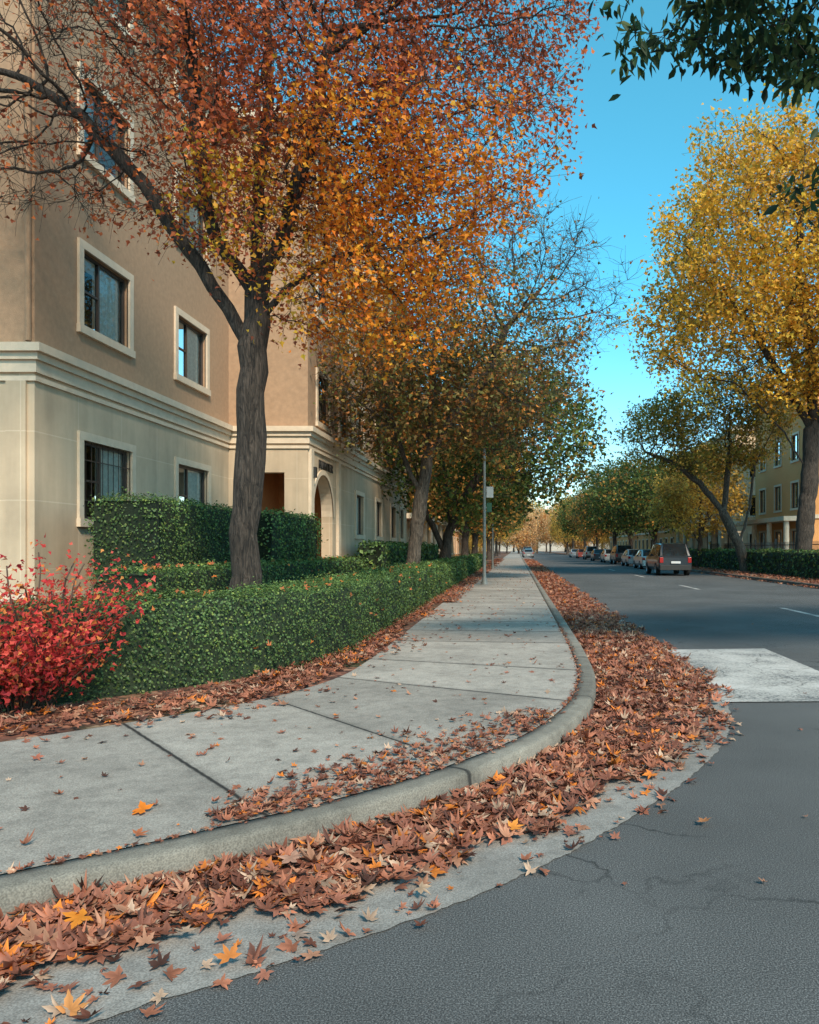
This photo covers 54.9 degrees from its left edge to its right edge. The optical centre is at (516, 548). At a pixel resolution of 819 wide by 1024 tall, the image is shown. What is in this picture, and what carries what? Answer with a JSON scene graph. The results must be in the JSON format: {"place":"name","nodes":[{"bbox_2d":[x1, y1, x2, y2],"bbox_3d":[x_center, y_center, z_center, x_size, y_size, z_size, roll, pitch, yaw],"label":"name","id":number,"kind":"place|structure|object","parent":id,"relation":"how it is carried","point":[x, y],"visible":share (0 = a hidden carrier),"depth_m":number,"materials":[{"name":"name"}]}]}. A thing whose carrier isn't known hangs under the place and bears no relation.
{"place":"outdoors","nodes":[
{"label":"outdoors","id":0,"kind":"place"},
{"bbox_2d":[0,551,577,873],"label":"sidewalk","id":1,"kind":"structure","parent":0,"point":[183,783],"depth_m":5.62,"materials":[{"name":"concrete"}]},
{"bbox_2d":[481,449,492,584],"bbox_3d":[-1.110,-1.210,29.500,0.460,5.160,0.234,0,0,0],"label":"street sign pole","id":2,"kind":"object","parent":1,"relation":"on","point":[487,492],"visible":0.91,"depth_m":29.45,"materials":[{"name":"metal"}]},
{"bbox_2d":[491,506,497,568],"bbox_3d":[-1.420,-1.660,52.000,0.600,6.060,0.234,0,0,0],"label":"utility pole","id":3,"kind":"object","parent":1,"relation":"on","point":[492,565],"visible":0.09,"depth_m":51.94,"materials":[{"name":"metal"}]},
{"bbox_2d":[0,551,578,874],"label":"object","id":4,"kind":"structure","parent":0,"point":[90,723],"depth_m":6.75,"materials":[{"name":"brown plant"}]},
{"bbox_2d":[0,533,161,712],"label":"red shrub","id":5,"kind":"object","parent":4,"relation":"on","point":[32,661],"visible":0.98,"depth_m":6.42,"materials":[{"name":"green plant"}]},
{"bbox_2d":[83,486,232,595],"bbox_3d":[-6.345,0.220,14.452,1.591,2.469,3.990,0,0,0],"label":"tall hedge","id":6,"kind":"object","parent":4,"relation":"on","point":[173,531],"visible":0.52,"depth_m":12.63,"materials":[{"name":"green plant"}]},
{"bbox_2d":[0,0,410,604],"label":"walls","id":7,"kind":"structure","parent":4,"relation":"on","point":[62,380],"depth_m":15.82,"materials":[{"name":"beige paint"}]},
{"bbox_2d":[76,0,404,541],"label":"windows","id":8,"kind":"structure","parent":7,"relation":"attached to","point":[111,462],"depth_m":16.01,"materials":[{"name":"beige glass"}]},
{"bbox_2d":[313,467,316,477],"bbox_3d":[-5.730,-2.150,21.925,0.180,0.300,0.150,0,0,0],"label":"wall lantern","id":9,"kind":"object","parent":7,"relation":"attached to","point":[314,472],"depth_m":21.85,"materials":[{"name":"black metal"}]},
{"bbox_2d":[319,460,332,473],"bbox_3d":[-5.780,-2.481,23.613,0.030,0.249,1.706,0,0,0],"label":"lettering","id":10,"kind":"object","parent":7,"relation":"attached to","point":[325,466],"visible":1,"depth_m":23.52,"materials":[{"name":"black metal"}]},
{"bbox_2d":[88,553,367,601],"bbox_3d":[-5.244,0.796,22.602,1.316,1.409,25.055,0,0,0],"label":"boxwood hedge","id":11,"kind":"object","parent":4,"relation":"on","point":[218,575],"visible":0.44,"depth_m":12.32,"materials":[{"name":"green plant"}]},
{"bbox_2d":[0,553,486,710],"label":"boxwood hedge","id":12,"kind":"object","parent":4,"relation":"on","point":[194,638],"visible":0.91,"depth_m":8.26,"materials":[{"name":"green plant"}]},
{"bbox_2d":[225,507,328,562],"bbox_3d":[-5.832,0.237,18.945,1.580,2.456,4.191,0,0,0],"label":"tall hedge","id":13,"kind":"object","parent":4,"relation":"on","point":[287,535],"visible":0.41,"depth_m":18.08,"materials":[{"name":"green plant"}]},
{"bbox_2d":[0,0,605,594],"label":"maple tree","id":14,"kind":"object","parent":4,"relation":"on","point":[406,84],"visible":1,"depth_m":10.48,"materials":[{"name":"orange plant"}]},
{"bbox_2d":[355,539,439,572],"bbox_3d":[-4.753,0.594,34.492,1.351,1.967,19.362,0,0,0],"label":"boxwood hedge","id":15,"kind":"object","parent":4,"relation":"on","point":[380,554],"visible":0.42,"depth_m":26.24,"materials":[{"name":"green plant"}]},
{"bbox_2d":[407,453,447,552],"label":"stone house","id":16,"kind":"structure","parent":4,"relation":"on","point":[428,537],"depth_m":53.03,"materials":[{"name":"paint"}]},
{"bbox_2d":[438,516,462,556],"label":"brick house","id":17,"kind":"structure","parent":4,"relation":"on","point":[456,548],"depth_m":90.09,"materials":[{"name":"beige"}]},
{"bbox_2d":[445,520,461,554],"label":"windows","id":18,"kind":"structure","parent":17,"relation":"in","point":[458,547],"depth_m":91.61,"materials":[{"name":"glass"}]},
{"bbox_2d":[299,178,645,564],"bbox_3d":[-1.502,-4.878,23.871,10.863,12.605,7.902,0,0,20],"label":"maple tree","id":19,"kind":"object","parent":4,"relation":"on","point":[482,380],"visible":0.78,"depth_m":23.07,"materials":[{"name":"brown plant"}]},
{"bbox_2d":[407,413,544,555],"bbox_3d":[-3.217,-4.291,47.871,10.095,11.371,10.056,0,0,0],"label":"maple tree","id":20,"kind":"object","parent":4,"relation":"on","point":[465,544],"visible":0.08,"depth_m":47.42,"materials":[{"name":"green plant"}]},
{"bbox_2d":[341,330,614,557],"bbox_3d":[-2.473,-4.118,33.925,13.651,11.094,9.382,0,0,0],"label":"oak tree","id":21,"kind":"object","parent":4,"relation":"on","point":[551,456],"visible":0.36,"depth_m":32.99,"materials":[{"name":"green plant"}]},
{"bbox_2d":[444,484,522,547],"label":"oak tree","id":22,"kind":"object","parent":4,"relation":"on","point":[490,529],"visible":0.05,"depth_m":75.48,"materials":[{"name":"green plant"}]},
{"bbox_2d":[430,452,543,553],"bbox_3d":[-3.029,-4.755,60.841,11.368,12.274,10.938,0,0,37],"label":"oak tree","id":23,"kind":"object","parent":4,"relation":"on","point":[474,543],"visible":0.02,"depth_m":60.81,"materials":[{"name":"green plant"}]},
{"bbox_2d":[469,510,528,557],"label":"oak tree","id":24,"kind":"object","parent":4,"relation":"on","point":[519,524],"visible":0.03,"depth_m":111.83,"materials":[{"name":"brown plant"}]},
{"bbox_2d":[469,496,530,559],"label":"maple tree","id":25,"kind":"object","parent":4,"relation":"on","point":[489,548],"visible":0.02,"depth_m":92.75,"materials":[{"name":"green plant"}]},
{"bbox_2d":[486,531,515,554],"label":"maple tree","id":26,"kind":"object","parent":4,"relation":"on","point":[499,553],"visible":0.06,"depth_m":179.79,"materials":[{"name":"orange plant"}]},
{"bbox_2d":[482,516,524,555],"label":"maple tree","id":27,"kind":"object","parent":4,"relation":"on","point":[496,539],"visible":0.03,"depth_m":134.82,"materials":[{"name":"orange plant"}]},
{"bbox_2d":[89,551,818,1023],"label":"road","id":28,"kind":"structure","parent":0,"point":[693,921],"depth_m":3.15,"materials":[{"name":"grey asphalt"}]},
{"bbox_2d":[0,555,595,917],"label":"kerb","id":29,"kind":"structure","parent":28,"relation":"on","point":[185,853],"depth_m":3.89,"materials":[{"name":"concrete"}]},
{"bbox_2d":[0,551,731,1023],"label":"gutter","id":30,"kind":"object","parent":28,"relation":"on","point":[486,867],"visible":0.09,"depth_m":3.10,"materials":[{"name":"concrete"}]},
{"bbox_2d":[522,549,534,557],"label":"parked car","id":31,"kind":"object","parent":28,"relation":"on","point":[528,552],"visible":1,"depth_m":128.11,"materials":[{"name":"paint"}]},
{"bbox_2d":[568,549,577,556],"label":"parked car","id":32,"kind":"object","parent":28,"relation":"on","point":[572,552],"visible":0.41,"depth_m":132.75,"materials":[{"name":"paint"}]},
{"bbox_2d":[575,549,588,557],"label":"parked car","id":33,"kind":"object","parent":28,"relation":"on","point":[579,552],"visible":0.57,"depth_m":118.69,"materials":[{"name":"paint"}]},
{"bbox_2d":[582,546,598,559],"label":"parked suv","id":34,"kind":"object","parent":28,"relation":"on","point":[586,551],"visible":0.49,"depth_m":104.30,"materials":[{"name":"paint"}]},
{"bbox_2d":[589,549,603,560],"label":"parked car","id":35,"kind":"object","parent":28,"relation":"on","point":[595,554],"visible":0.52,"depth_m":93.94,"materials":[{"name":"paint"}]},
{"bbox_2d":[599,549,619,562],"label":"parked car","id":36,"kind":"object","parent":28,"relation":"on","point":[605,556],"visible":0.55,"depth_m":82.86,"materials":[{"name":"paint"}]},
{"bbox_2d":[609,545,632,563],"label":"parked suv","id":37,"kind":"object","parent":28,"relation":"on","point":[615,552],"visible":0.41,"depth_m":73.38,"materials":[{"name":"paint"}]},
{"bbox_2d":[620,549,640,565],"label":"parked car","id":38,"kind":"object","parent":28,"relation":"on","point":[627,557],"visible":0.5,"depth_m":65.58,"materials":[{"name":"paint"}]},
{"bbox_2d":[632,549,650,568],"bbox_3d":[9.900,0.775,58.222,2.160,1.450,4.635,0,0,0],"label":"parked car","id":39,"kind":"object","parent":28,"relation":"on","point":[639,559],"visible":0.55,"depth_m":57.13,"materials":[{"name":"paint"}]},
{"bbox_2d":[645,542,691,574],"bbox_3d":[8.700,0.560,44.847,2.260,1.880,4.885,0,0,0],"label":"parked suv","id":40,"kind":"object","parent":28,"relation":"on","point":[675,557],"visible":1,"depth_m":42.72,"materials":[{"name":"paint"}]},
{"bbox_2d":[609,569,818,701],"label":"road marking","id":41,"kind":"object","parent":28,"relation":"on","point":[757,675],"visible":0.91,"depth_m":9.19,"materials":[{"name":"white paint"}]},
{"bbox_2d":[93,0,818,511],"label":"sky","id":42,"kind":"structure","parent":0,"point":[634,152],"materials":[{"name":"blue"}]},
{"bbox_2d":[478,531,609,550],"bbox_3d":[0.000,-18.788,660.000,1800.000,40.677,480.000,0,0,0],"label":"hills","id":43,"kind":"structure","parent":0,"point":[543,548],"depth_m":429.01,"materials":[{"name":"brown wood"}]},
{"bbox_2d":[541,551,818,583],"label":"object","id":44,"kind":"structure","parent":0,"point":[751,575],"depth_m":39.60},
{"bbox_2d":[548,513,580,553],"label":"maple tree","id":45,"kind":"object","parent":44,"relation":"on","point":[554,537],"visible":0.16,"depth_m":189.22,"materials":[{"name":"yellow plant"}]},
{"bbox_2d":[547,492,591,548],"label":"maple tree","id":46,"kind":"object","parent":44,"relation":"on","point":[572,538],"visible":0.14,"depth_m":169.39,"materials":[{"name":"yellow plant"}]},
{"bbox_2d":[553,486,605,547],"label":"oak tree","id":47,"kind":"object","parent":44,"relation":"on","point":[563,521],"visible":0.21,"depth_m":141.66,"materials":[{"name":"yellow plant"}]},
{"bbox_2d":[565,488,619,548],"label":"maple tree","id":48,"kind":"object","parent":44,"relation":"on","point":[578,523],"visible":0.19,"depth_m":119.64,"materials":[{"name":"green plant"}]},
{"bbox_2d":[568,457,645,548],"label":"oak tree","id":49,"kind":"object","parent":44,"relation":"on","point":[585,487],"visible":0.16,"depth_m":100.83,"materials":[{"name":"green plant"}]},
{"bbox_2d":[581,454,663,547],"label":"oak tree","id":50,"kind":"object","parent":44,"relation":"on","point":[602,484],"visible":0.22,"depth_m":83.07,"materials":[{"name":"green plant"}]},
{"bbox_2d":[599,445,699,548],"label":"oak tree","id":51,"kind":"object","parent":44,"relation":"on","point":[633,512],"visible":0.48,"depth_m":68.90,"materials":[{"name":"green plant"}]},
{"bbox_2d":[641,437,757,566],"bbox_3d":[13.450,-3.433,56.980,8.566,9.666,8.693,0,0,-14],"label":"maple tree","id":52,"kind":"object","parent":44,"relation":"on","point":[692,495],"visible":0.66,"depth_m":55.61,"materials":[{"name":"green plant"}]},
{"bbox_2d":[588,0,818,228],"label":"oak tree","id":53,"kind":"object","parent":44,"relation":"on","point":[795,49],"visible":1,"depth_m":7.20,"materials":[{"name":"green plant"}]},
{"bbox_2d":[615,83,818,552],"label":"maple tree","id":54,"kind":"object","parent":44,"relation":"on","point":[791,324],"visible":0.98,"depth_m":36.18,"materials":[{"name":"yellow plant"}]},
{"bbox_2d":[688,547,818,579],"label":"boxwood hedge","id":55,"kind":"object","parent":44,"relation":"on","point":[785,562],"visible":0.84,"depth_m":41.35,"materials":[{"name":"green plant"}]},
{"label":"sidewalk opposite","id":56,"kind":"structure","parent":0,"visible":0},
{"bbox_2d":[718,531,742,548],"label":"gate pillars","id":57,"kind":"structure","parent":56,"relation":"on","point":[724,540],"depth_m":59.75,"materials":[{"name":"beige stone"}]},
{"bbox_2d":[710,539,818,549],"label":"iron fence","id":58,"kind":"object","parent":56,"relation":"on","point":[783,545],"visible":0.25,"depth_m":50.55,"materials":[{"name":"black metal"}]},
{"label":"ground","id":59,"kind":"structure","parent":0,"visible":0},
{"bbox_2d":[0,558,818,1023],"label":"fallen leaves","id":60,"kind":"object","parent":59,"relation":"on","point":[636,718],"visible":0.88,"depth_m":4.29,"materials":[{"name":"brown plant"}]},
{"bbox_2d":[468,497,609,553],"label":"distant trees","id":61,"kind":"object","parent":59,"relation":"on","point":[537,530],"visible":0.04,"depth_m":206.69,"materials":[{"name":"orange plant"}]},
{"bbox_2d":[609,476,682,548],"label":"townhouse","id":62,"kind":"structure","parent":59,"relation":"on","point":[641,542],"depth_m":108.41,"materials":[{"name":"paint"}]},
{"bbox_2d":[610,527,673,548],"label":"windows","id":63,"kind":"structure","parent":62,"relation":"in","point":[666,538],"depth_m":110.77,"materials":[{"name":"black glass"}]},
{"bbox_2d":[539,551,818,588],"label":"curb","id":64,"kind":"structure","parent":59,"relation":"on","point":[774,580],"depth_m":35.84,"materials":[{"name":"concrete"}]},
{"bbox_2d":[610,359,802,571],"bbox_3d":[10.885,-4.731,44.953,11.542,12.526,8.181,0,0,0],"label":"maple tree","id":65,"kind":"object","parent":59,"relation":"on","point":[732,451],"visible":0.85,"depth_m":44.25,"materials":[{"name":"green plant"}]},
{"bbox_2d":[673,426,754,549],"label":"townhouse","id":66,"kind":"structure","parent":59,"relation":"on","point":[691,543],"depth_m":64.90,"materials":[{"name":"paint"}]},
{"bbox_2d":[683,456,754,549],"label":"windows","id":67,"kind":"structure","parent":66,"relation":"in","point":[751,512],"depth_m":64.90,"materials":[{"name":"black glass"}]},
{"bbox_2d":[737,379,818,551],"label":"townhouse","id":68,"kind":"structure","parent":59,"relation":"on","point":[777,488],"depth_m":54.34,"materials":[{"name":"paint"}]},
{"bbox_2d":[759,431,799,549],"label":"windows","id":69,"kind":"structure","parent":68,"relation":"in","point":[796,486],"depth_m":54.96,"materials":[{"name":"black glass"}]}
]}

